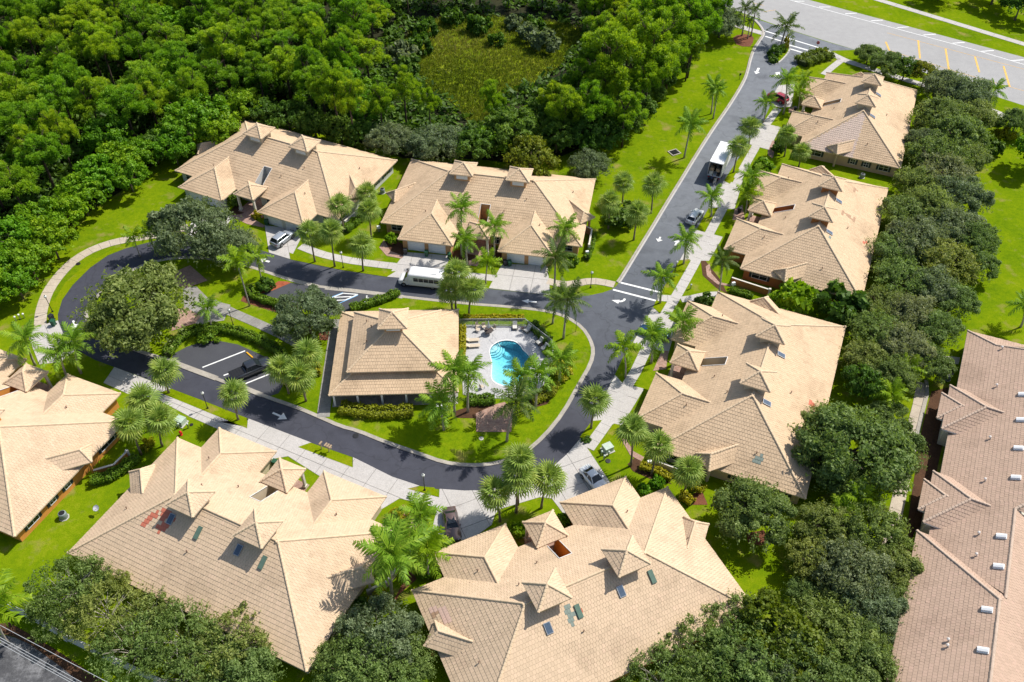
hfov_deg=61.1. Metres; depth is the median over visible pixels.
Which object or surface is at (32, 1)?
broadleaf tree
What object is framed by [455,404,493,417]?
planting bed
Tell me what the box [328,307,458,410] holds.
clubhouse
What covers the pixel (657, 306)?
verge
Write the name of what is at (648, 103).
broadleaf tree
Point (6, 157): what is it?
broadleaf tree
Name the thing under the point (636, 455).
brick walk
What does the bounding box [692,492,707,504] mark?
planting bed
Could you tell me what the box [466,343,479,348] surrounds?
sun lounger
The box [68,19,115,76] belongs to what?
pine tree
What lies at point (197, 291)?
plaza
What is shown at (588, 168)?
oak tree
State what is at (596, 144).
broadleaf tree
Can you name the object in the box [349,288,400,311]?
hedge
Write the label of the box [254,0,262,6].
pine tree
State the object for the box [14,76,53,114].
broadleaf tree
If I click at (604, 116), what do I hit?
broadleaf tree
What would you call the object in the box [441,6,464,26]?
shrub
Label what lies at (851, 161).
window
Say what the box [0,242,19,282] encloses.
broadleaf tree
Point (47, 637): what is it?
oak tree
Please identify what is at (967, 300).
oak tree
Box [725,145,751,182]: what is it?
verge
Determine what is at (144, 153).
broadleaf tree
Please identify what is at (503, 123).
oak tree
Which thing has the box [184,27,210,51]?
broadleaf tree
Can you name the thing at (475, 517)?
driveway
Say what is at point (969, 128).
oak tree
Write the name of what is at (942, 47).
road marking
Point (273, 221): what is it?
garage door
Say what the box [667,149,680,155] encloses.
storm drain
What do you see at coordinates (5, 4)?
pine tree
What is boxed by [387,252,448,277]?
driveway
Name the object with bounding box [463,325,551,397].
pool deck
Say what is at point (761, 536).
planting bed
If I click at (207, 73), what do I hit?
pine tree
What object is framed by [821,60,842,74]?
sidewalk
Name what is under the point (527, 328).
pool chair
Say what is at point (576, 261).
shrub
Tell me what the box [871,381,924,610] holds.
footpath
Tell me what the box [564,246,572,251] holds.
window
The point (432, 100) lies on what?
pine tree
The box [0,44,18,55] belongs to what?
broadleaf tree
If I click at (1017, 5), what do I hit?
oak tree
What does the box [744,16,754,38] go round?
royal palm
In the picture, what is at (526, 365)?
feather palm
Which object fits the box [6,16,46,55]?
pine tree
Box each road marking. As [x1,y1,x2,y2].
[613,289,655,300]
[621,282,659,291]
[755,3,1022,90]
[791,0,1021,63]
[917,40,920,58]
[945,49,949,68]
[1003,66,1010,86]
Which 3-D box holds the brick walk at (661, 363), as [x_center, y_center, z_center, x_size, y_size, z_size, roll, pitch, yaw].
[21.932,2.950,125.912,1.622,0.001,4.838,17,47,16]
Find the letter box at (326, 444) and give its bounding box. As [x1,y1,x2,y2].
[323,442,331,451]
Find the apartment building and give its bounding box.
[886,330,1023,681]
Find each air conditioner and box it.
[58,510,68,521]
[380,187,385,194]
[859,173,864,178]
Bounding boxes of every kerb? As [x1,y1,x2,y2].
[84,256,594,466]
[616,20,762,281]
[768,46,789,64]
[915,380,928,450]
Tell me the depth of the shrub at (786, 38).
197.53 m
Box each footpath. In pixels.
[212,301,302,347]
[317,319,339,416]
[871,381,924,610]
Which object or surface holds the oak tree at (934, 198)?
on the ground at (50, 538)
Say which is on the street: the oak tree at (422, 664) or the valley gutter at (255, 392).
the valley gutter at (255, 392)
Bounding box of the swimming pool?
[489,334,529,385]
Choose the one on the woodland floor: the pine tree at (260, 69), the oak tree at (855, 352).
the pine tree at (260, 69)
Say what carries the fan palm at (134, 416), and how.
on the ground at (50, 538)
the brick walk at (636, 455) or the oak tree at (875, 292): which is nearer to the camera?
the brick walk at (636, 455)
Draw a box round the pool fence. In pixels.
[459,318,552,352]
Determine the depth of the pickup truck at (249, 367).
122.30 m
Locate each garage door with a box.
[188,191,202,200]
[205,197,219,206]
[267,216,282,227]
[285,222,299,231]
[407,241,424,250]
[428,244,445,253]
[507,253,523,263]
[528,256,545,265]
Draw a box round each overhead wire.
[0,625,106,681]
[0,637,80,681]
[0,640,73,681]
[0,643,69,681]
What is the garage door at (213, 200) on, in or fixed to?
in the duplex house at (288, 179)
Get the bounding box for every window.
[24,512,41,531]
[47,494,58,507]
[62,479,73,492]
[98,433,116,453]
[382,169,390,178]
[391,225,401,230]
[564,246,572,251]
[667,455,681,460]
[749,272,769,281]
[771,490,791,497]
[808,149,823,156]
[847,158,857,164]
[861,161,871,167]
[876,164,890,171]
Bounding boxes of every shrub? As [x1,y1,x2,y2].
[139,436,155,452]
[196,329,221,344]
[227,191,242,206]
[251,209,261,219]
[255,276,276,291]
[309,361,321,375]
[322,321,334,329]
[348,596,369,618]
[366,587,391,601]
[384,39,418,64]
[384,231,397,243]
[388,506,408,525]
[397,52,420,73]
[404,30,433,55]
[410,15,438,36]
[411,553,437,578]
[425,539,450,567]
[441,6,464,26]
[465,14,492,36]
[487,31,506,47]
[504,13,522,30]
[510,521,524,538]
[515,21,539,41]
[526,14,546,31]
[529,27,561,52]
[541,345,551,356]
[549,359,573,381]
[556,512,570,526]
[564,253,579,266]
[580,435,591,442]
[601,200,634,229]
[635,482,652,495]
[649,474,665,489]
[689,481,707,493]
[693,291,714,305]
[753,156,775,171]
[766,43,782,56]
[767,277,818,313]
[768,55,778,62]
[770,140,784,153]
[777,44,787,51]
[783,34,789,43]
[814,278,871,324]
[985,135,1006,156]
[994,125,1018,139]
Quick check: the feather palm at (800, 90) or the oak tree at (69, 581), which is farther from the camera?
the feather palm at (800, 90)
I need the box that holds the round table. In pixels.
[484,327,492,335]
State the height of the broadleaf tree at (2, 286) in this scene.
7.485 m
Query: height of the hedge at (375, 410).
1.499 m
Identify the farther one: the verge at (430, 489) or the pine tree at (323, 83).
the pine tree at (323, 83)
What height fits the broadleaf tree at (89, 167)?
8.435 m
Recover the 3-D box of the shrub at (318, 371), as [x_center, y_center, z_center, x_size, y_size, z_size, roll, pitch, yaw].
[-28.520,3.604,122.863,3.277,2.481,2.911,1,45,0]
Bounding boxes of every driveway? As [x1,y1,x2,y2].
[31,320,73,363]
[104,367,438,508]
[190,216,231,236]
[265,225,299,258]
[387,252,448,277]
[433,439,609,540]
[489,264,549,294]
[593,375,643,424]
[633,308,676,352]
[680,230,722,260]
[709,180,742,208]
[750,125,779,149]
[768,84,794,106]
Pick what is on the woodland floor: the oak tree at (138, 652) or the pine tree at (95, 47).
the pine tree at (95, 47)
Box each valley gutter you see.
[172,359,218,380]
[246,387,262,396]
[264,270,318,285]
[325,286,402,297]
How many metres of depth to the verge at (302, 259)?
140.18 m
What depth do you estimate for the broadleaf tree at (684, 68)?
183.38 m
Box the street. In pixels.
[58,15,853,490]
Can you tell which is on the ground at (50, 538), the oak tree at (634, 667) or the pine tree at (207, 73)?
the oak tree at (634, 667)
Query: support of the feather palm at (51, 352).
on the ground at (50, 538)
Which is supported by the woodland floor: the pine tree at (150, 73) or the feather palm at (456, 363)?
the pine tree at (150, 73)
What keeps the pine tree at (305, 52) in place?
on the woodland floor
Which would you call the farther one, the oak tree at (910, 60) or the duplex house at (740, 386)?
the oak tree at (910, 60)
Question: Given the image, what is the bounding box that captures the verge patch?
[834,52,870,61]
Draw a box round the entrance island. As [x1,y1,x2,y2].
[770,47,788,63]
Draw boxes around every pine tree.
[0,0,33,14]
[0,25,12,75]
[0,49,13,60]
[0,58,16,74]
[0,59,13,79]
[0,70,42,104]
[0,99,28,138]
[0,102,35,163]
[0,159,8,214]
[0,159,40,203]
[2,17,32,55]
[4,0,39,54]
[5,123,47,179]
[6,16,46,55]
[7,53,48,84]
[12,129,71,187]
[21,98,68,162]
[31,0,58,17]
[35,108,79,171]
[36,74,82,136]
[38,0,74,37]
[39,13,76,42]
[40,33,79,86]
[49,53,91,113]
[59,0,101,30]
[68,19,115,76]
[71,0,108,10]
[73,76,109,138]
[79,10,125,61]
[82,30,121,84]
[85,76,126,112]
[93,83,156,136]
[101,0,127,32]
[103,21,128,74]
[112,5,156,56]
[115,31,161,61]
[117,59,172,118]
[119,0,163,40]
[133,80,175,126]
[138,0,168,14]
[141,19,191,52]
[152,40,201,80]
[168,0,195,21]
[168,66,208,104]
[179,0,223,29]
[195,21,245,87]
[195,58,238,91]
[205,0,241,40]
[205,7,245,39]
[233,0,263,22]
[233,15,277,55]
[236,51,279,96]
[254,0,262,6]
[257,29,306,77]
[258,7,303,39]
[261,0,301,42]
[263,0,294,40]
[263,42,304,99]
[290,0,325,6]
[290,58,348,117]
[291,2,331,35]
[292,44,322,105]
[297,0,326,19]
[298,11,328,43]
[304,26,337,57]
[304,57,353,115]
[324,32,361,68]
[328,77,368,146]
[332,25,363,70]
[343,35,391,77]
[360,79,395,121]
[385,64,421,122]
[417,87,442,124]
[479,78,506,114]
[536,78,567,105]
[544,84,587,150]
[561,57,596,88]
[567,78,616,128]
[578,47,608,64]
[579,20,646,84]
[587,65,629,101]
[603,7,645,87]
[604,89,649,147]
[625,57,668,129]
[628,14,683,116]
[651,44,686,101]
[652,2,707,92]
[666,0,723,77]
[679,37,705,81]
[705,0,733,43]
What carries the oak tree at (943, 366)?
on the ground at (50, 538)
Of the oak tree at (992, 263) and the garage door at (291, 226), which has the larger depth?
the garage door at (291, 226)
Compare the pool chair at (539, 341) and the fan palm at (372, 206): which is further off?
the fan palm at (372, 206)
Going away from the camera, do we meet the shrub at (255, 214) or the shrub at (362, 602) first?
the shrub at (362, 602)
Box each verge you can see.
[47,244,125,322]
[160,389,246,427]
[289,252,394,276]
[299,443,352,466]
[408,486,438,496]
[580,420,601,440]
[594,424,618,454]
[653,300,666,312]
[662,259,689,293]
[698,207,717,231]
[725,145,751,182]
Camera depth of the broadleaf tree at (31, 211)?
140.18 m
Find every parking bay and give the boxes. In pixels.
[172,341,282,395]
[262,283,375,314]
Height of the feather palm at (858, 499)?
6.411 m
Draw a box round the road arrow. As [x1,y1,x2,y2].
[272,412,286,418]
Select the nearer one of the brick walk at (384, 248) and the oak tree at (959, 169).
the brick walk at (384, 248)
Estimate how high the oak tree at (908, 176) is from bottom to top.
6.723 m
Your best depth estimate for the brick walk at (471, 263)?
141.55 m
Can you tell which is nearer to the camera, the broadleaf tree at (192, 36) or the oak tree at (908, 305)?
the oak tree at (908, 305)
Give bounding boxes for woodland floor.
[0,0,642,262]
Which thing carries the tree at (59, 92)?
on the woodland floor
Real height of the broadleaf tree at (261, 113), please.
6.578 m
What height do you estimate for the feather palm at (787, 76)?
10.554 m
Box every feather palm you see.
[0,318,49,366]
[0,568,34,644]
[34,332,82,376]
[51,320,97,373]
[120,225,140,256]
[137,219,156,256]
[193,293,222,325]
[217,244,258,306]
[242,242,274,276]
[352,518,430,596]
[369,510,438,582]
[395,490,447,535]
[406,519,455,579]
[414,379,464,430]
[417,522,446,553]
[427,348,473,414]
[444,191,478,256]
[449,223,480,265]
[450,353,492,412]
[472,246,502,284]
[476,209,511,257]
[502,357,537,410]
[519,353,555,407]
[542,339,578,382]
[546,212,579,249]
[604,330,644,377]
[634,315,674,363]
[641,261,677,303]
[662,304,703,345]
[667,223,702,263]
[675,105,708,157]
[695,183,724,216]
[701,74,721,113]
[706,79,728,118]
[732,177,762,213]
[735,162,770,204]
[753,89,777,122]
[769,66,801,114]
[787,80,813,111]
[792,69,816,89]
[824,492,863,525]
[837,477,881,516]
[869,376,909,407]
[904,352,926,384]
[986,78,1008,107]
[1005,289,1023,327]
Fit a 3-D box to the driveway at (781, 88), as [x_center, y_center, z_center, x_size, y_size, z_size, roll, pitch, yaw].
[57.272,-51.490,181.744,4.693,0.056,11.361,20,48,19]
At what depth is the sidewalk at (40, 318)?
138.50 m
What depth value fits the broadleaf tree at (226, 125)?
158.39 m
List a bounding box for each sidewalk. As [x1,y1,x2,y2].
[34,224,188,327]
[297,244,396,268]
[452,271,494,280]
[546,278,614,287]
[583,108,781,450]
[657,294,670,301]
[680,292,716,301]
[734,26,764,34]
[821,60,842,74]
[830,51,1002,116]
[875,0,1023,45]
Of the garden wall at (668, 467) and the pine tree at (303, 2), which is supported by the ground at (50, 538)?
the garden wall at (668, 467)
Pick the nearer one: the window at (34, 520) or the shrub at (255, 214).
the window at (34, 520)
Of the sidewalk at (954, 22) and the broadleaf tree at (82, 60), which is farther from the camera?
the sidewalk at (954, 22)
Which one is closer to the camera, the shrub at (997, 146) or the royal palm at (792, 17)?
the shrub at (997, 146)
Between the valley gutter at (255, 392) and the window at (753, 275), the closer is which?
the valley gutter at (255, 392)
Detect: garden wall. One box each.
[93,449,129,472]
[344,210,357,222]
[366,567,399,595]
[585,226,592,248]
[653,461,676,472]
[730,277,771,294]
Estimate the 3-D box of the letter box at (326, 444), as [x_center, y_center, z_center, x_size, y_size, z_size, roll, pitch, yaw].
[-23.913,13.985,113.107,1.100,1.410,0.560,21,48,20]
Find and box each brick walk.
[231,213,264,226]
[379,240,402,258]
[462,256,481,265]
[624,439,643,460]
[653,351,668,370]
[706,264,730,285]
[733,205,744,219]
[768,141,773,157]
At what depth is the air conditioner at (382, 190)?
154.80 m
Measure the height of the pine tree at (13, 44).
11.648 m
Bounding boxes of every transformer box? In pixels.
[174,414,188,428]
[600,441,614,455]
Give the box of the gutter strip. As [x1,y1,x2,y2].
[618,20,764,282]
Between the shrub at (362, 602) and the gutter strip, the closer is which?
the shrub at (362, 602)
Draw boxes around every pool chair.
[512,321,517,330]
[523,324,531,332]
[535,336,543,346]
[540,342,547,349]
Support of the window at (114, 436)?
in the duplex house at (59, 440)
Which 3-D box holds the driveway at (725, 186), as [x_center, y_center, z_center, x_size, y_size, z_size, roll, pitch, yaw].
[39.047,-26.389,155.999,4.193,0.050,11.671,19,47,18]
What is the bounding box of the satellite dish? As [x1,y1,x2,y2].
[93,505,98,511]
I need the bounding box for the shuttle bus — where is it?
[398,266,443,289]
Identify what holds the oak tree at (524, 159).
on the ground at (50, 538)
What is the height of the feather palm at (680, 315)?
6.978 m
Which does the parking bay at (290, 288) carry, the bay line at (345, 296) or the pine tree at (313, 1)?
the bay line at (345, 296)
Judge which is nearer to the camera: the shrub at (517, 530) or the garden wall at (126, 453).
the shrub at (517, 530)
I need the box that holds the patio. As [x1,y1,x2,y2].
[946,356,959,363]
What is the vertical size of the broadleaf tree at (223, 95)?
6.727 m
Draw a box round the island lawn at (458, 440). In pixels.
[88,259,590,462]
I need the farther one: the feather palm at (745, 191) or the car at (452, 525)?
the feather palm at (745, 191)
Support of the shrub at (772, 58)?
on the entrance island
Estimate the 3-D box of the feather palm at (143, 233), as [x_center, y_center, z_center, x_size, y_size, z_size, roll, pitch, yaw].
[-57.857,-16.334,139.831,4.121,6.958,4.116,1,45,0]
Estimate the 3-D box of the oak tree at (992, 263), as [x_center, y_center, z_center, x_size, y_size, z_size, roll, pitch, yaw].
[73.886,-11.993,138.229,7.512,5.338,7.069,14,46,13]
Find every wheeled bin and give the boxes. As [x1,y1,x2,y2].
[47,313,55,319]
[49,319,56,325]
[270,458,277,465]
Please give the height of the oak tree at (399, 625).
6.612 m
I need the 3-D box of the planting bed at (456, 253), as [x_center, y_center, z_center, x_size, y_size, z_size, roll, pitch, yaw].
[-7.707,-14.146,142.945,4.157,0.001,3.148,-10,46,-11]
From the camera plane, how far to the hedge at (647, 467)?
111.02 m
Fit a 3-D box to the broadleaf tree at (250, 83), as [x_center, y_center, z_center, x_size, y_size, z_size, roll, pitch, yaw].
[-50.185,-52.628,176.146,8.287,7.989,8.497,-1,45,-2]
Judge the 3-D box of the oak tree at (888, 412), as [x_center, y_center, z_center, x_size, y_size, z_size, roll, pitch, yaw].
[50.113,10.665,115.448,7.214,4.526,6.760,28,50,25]
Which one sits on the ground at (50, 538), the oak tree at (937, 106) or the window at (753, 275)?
the oak tree at (937, 106)
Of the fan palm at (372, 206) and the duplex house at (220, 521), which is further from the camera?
the fan palm at (372, 206)
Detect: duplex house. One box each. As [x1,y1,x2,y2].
[0,349,120,541]
[66,427,391,672]
[175,118,397,233]
[381,158,595,265]
[411,476,744,681]
[638,291,846,504]
[724,163,888,306]
[787,72,917,176]
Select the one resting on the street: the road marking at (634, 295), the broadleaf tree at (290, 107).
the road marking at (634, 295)
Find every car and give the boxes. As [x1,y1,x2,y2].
[442,506,461,542]
[579,464,606,488]
[638,324,668,341]
[685,208,703,224]
[767,92,789,103]
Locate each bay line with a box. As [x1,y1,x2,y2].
[202,350,244,367]
[334,293,357,300]
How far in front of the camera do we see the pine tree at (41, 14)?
189.70 m
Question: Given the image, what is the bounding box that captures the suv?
[269,229,294,247]
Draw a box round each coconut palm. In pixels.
[490,373,542,441]
[532,237,577,287]
[541,283,566,323]
[544,276,591,338]
[708,244,739,290]
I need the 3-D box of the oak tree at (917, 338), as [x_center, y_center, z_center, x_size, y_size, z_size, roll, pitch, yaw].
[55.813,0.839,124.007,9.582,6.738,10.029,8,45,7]
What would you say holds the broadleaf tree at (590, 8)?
on the woodland floor
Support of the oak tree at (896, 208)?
on the ground at (50, 538)
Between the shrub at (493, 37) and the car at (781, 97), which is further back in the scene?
the shrub at (493, 37)
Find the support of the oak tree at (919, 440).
on the ground at (50, 538)
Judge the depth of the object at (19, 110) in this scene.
157.23 m
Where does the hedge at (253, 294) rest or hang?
on the island lawn at (458, 440)
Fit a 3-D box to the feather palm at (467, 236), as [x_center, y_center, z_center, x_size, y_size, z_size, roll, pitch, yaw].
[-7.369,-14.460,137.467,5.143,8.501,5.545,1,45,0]
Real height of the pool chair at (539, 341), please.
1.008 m
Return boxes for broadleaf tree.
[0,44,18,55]
[0,151,27,189]
[0,214,32,250]
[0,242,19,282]
[0,262,40,302]
[0,267,19,309]
[4,237,55,279]
[8,0,44,27]
[12,195,68,229]
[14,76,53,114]
[18,52,53,81]
[27,215,80,258]
[34,100,76,122]
[43,44,93,72]
[43,189,88,229]
[53,171,111,215]
[70,153,121,195]
[78,114,133,156]
[95,140,144,173]
[105,156,151,192]
[110,0,134,27]
[115,134,157,165]
[131,56,176,83]
[137,129,173,163]
[150,4,200,38]
[150,128,195,165]
[154,74,199,113]
[154,103,199,142]
[169,93,233,141]
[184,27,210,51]
[193,107,240,144]
[194,38,243,72]
[211,91,248,119]
[224,85,262,120]
[234,21,271,56]
[243,62,282,94]
[243,95,278,124]
[265,99,309,130]
[293,106,331,136]
[314,64,360,103]
[319,114,360,144]
[327,0,357,19]
[329,0,377,55]
[345,88,389,120]
[345,117,381,148]
[351,75,387,97]
[354,0,394,38]
[367,0,390,32]
[475,125,511,157]
[527,100,563,133]
[534,115,580,152]
[558,109,609,147]
[573,129,605,151]
[577,0,603,16]
[582,10,620,52]
[588,116,630,149]
[593,100,629,135]
[597,0,629,17]
[615,105,644,132]
[627,0,673,69]
[631,81,666,100]
[635,95,657,123]
[652,67,678,89]
[654,0,702,20]
[676,58,692,73]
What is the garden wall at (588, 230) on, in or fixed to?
on the ground at (50, 538)
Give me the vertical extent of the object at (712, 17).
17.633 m
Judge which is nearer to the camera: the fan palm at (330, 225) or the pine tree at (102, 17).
the fan palm at (330, 225)
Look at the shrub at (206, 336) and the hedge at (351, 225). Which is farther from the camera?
the hedge at (351, 225)
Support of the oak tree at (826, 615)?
on the ground at (50, 538)
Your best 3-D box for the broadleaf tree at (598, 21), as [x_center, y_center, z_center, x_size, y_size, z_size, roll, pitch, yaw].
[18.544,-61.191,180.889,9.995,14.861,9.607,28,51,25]
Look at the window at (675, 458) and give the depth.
112.02 m
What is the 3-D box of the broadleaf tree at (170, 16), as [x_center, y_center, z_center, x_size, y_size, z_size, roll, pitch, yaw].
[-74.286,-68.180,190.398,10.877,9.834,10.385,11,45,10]
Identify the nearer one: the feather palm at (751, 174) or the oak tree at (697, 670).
the oak tree at (697, 670)
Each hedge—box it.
[89,452,142,486]
[161,320,293,363]
[245,284,299,312]
[337,399,413,419]
[341,214,360,232]
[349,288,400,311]
[459,323,466,355]
[463,313,524,319]
[466,392,495,406]
[525,319,553,343]
[530,380,560,404]
[583,231,596,260]
[638,461,672,481]
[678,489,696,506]
[729,286,753,298]
[793,47,835,66]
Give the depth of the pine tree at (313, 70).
164.21 m
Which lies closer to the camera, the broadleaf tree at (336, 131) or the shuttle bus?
the shuttle bus
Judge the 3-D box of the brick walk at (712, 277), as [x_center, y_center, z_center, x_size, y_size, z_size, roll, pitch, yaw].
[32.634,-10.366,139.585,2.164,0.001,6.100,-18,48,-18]
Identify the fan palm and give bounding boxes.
[108,405,149,455]
[123,381,162,426]
[143,400,180,446]
[144,356,184,392]
[217,377,249,419]
[263,352,291,393]
[281,356,318,401]
[291,336,324,384]
[294,218,321,261]
[317,215,343,266]
[325,192,354,231]
[349,230,376,271]
[354,179,379,210]
[354,197,381,238]
[434,274,460,308]
[440,257,473,308]
[456,274,487,313]
[474,474,513,521]
[499,457,540,513]
[501,441,538,505]
[533,458,568,508]
[577,382,612,428]
[596,187,622,228]
[612,170,634,203]
[614,411,650,466]
[623,198,651,240]
[638,429,674,475]
[641,170,668,213]
[669,453,705,493]
[725,134,751,172]
[736,116,762,144]
[776,123,799,156]
[791,141,811,166]
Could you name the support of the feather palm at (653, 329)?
on the ground at (50, 538)
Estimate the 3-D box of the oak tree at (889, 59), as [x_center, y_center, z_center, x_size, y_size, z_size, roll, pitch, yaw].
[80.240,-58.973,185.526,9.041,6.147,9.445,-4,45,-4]
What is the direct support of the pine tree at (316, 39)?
on the woodland floor
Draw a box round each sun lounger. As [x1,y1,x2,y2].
[466,338,478,341]
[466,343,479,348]
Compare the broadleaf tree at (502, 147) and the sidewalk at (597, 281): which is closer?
the sidewalk at (597, 281)
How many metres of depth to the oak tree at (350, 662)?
88.25 m
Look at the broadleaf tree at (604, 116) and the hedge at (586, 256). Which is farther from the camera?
the broadleaf tree at (604, 116)
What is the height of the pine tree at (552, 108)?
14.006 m
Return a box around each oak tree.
[21,549,114,634]
[23,579,87,643]
[59,568,148,659]
[67,259,204,358]
[75,561,123,605]
[85,600,174,681]
[107,583,178,653]
[133,629,228,681]
[134,595,232,681]
[145,195,241,267]
[177,601,273,681]
[202,222,260,267]
[206,638,286,681]
[233,622,272,654]
[269,283,345,342]
[308,635,356,681]
[312,625,407,681]
[333,591,427,675]
[360,654,427,681]
[362,119,412,156]
[387,629,438,681]
[405,119,461,161]
[450,125,496,161]
[477,105,539,155]
[501,132,560,176]
[567,147,614,178]
[619,639,695,681]
[658,611,743,681]
[660,643,741,681]
[693,614,796,681]
[701,588,769,648]
[705,7,745,37]
[709,473,797,554]
[730,586,831,681]
[730,634,813,681]
[769,625,857,681]
[777,588,879,672]
[780,574,821,610]
[781,531,850,588]
[787,397,919,500]
[788,499,858,557]
[800,400,832,433]
[807,448,875,501]
[807,531,895,609]
[808,456,822,479]
[812,579,860,615]
[826,608,893,671]
[826,625,901,681]
[830,574,909,644]
[838,335,892,376]
[838,496,917,566]
[841,362,887,400]
[846,305,907,347]
[853,43,884,63]
[855,350,924,398]
[857,416,930,479]
[858,284,903,317]
[864,400,915,431]
[864,537,924,587]
[866,230,921,266]
[867,49,905,78]
[867,255,932,296]
[870,318,938,370]
[873,192,925,229]
[875,290,941,326]
[880,213,958,265]
[884,578,914,614]
[889,55,922,80]
[889,163,939,194]
[898,133,973,175]
[898,263,961,311]
[902,126,941,153]
[902,183,962,219]
[905,93,975,130]
[906,340,957,385]
[908,60,939,87]
[908,306,966,348]
[911,151,983,192]
[912,203,986,245]
[915,234,985,287]
[916,68,967,97]
[927,111,993,152]
[930,71,996,106]
[933,279,984,319]
[934,173,994,215]
[951,220,1002,255]
[952,247,1001,282]
[958,139,995,171]
[963,98,997,129]
[995,107,1023,134]
[997,0,1023,20]
[1009,133,1023,158]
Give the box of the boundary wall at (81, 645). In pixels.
[6,604,166,681]
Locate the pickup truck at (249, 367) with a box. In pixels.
[228,356,269,382]
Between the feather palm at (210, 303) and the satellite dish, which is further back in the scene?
the feather palm at (210, 303)
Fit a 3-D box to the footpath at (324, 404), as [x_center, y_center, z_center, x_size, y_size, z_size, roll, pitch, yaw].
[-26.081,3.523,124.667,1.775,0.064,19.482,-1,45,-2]
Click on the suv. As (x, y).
(279, 239)
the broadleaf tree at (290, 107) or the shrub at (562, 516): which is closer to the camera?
the shrub at (562, 516)
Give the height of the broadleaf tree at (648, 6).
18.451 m
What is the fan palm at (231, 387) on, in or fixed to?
on the verge at (212, 409)
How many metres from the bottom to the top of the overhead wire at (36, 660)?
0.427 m
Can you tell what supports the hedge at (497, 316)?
on the island lawn at (458, 440)
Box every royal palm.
[734,0,756,35]
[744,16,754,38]
[746,1,766,36]
[764,10,804,44]
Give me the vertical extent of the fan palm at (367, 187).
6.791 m
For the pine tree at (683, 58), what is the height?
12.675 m
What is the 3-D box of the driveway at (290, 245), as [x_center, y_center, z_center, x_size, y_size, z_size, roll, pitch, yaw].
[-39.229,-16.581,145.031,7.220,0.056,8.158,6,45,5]
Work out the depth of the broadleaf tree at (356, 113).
165.28 m
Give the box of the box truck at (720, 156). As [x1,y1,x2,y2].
[707,141,732,181]
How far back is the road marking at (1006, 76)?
188.37 m
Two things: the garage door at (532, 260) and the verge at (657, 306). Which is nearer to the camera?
the verge at (657, 306)
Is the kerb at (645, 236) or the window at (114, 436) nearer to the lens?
the window at (114, 436)
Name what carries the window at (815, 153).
in the duplex house at (860, 120)
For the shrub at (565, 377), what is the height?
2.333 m
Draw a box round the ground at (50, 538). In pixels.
[0,0,1023,681]
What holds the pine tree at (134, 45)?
on the woodland floor
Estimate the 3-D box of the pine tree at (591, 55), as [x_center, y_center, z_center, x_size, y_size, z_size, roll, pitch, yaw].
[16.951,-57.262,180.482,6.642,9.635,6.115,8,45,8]
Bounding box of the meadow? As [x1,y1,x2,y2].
[406,17,581,122]
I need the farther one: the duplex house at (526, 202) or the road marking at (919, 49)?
the road marking at (919, 49)
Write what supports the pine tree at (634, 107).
on the ground at (50, 538)
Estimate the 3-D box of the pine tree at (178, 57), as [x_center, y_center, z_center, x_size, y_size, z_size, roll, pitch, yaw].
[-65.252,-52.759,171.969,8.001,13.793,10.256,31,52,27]
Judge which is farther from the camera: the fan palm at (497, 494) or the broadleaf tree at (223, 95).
the broadleaf tree at (223, 95)
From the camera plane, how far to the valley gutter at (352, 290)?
136.27 m
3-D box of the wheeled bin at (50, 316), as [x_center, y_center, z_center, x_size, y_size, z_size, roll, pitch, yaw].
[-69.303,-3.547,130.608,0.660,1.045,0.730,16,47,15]
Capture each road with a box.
[0,634,78,681]
[723,0,1023,104]
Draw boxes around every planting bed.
[0,622,101,681]
[229,206,243,214]
[241,296,274,311]
[259,281,289,293]
[318,332,331,339]
[386,241,403,254]
[388,570,416,606]
[452,250,476,260]
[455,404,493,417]
[491,247,501,263]
[529,397,551,406]
[628,458,670,483]
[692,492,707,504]
[701,261,726,292]
[733,34,753,45]
[747,530,764,545]
[893,387,948,619]
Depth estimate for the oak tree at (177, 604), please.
91.05 m
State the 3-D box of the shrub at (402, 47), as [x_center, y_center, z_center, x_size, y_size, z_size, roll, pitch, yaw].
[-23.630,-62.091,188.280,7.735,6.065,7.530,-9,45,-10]
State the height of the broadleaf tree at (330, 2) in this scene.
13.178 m
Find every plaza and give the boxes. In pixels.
[172,307,200,330]
[173,265,206,287]
[183,287,229,323]
[476,402,512,431]
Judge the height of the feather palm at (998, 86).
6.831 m
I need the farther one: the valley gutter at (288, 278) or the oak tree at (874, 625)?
the valley gutter at (288, 278)
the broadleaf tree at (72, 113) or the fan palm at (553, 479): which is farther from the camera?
the broadleaf tree at (72, 113)
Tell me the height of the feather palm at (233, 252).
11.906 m
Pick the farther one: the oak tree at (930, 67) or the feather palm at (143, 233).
the oak tree at (930, 67)

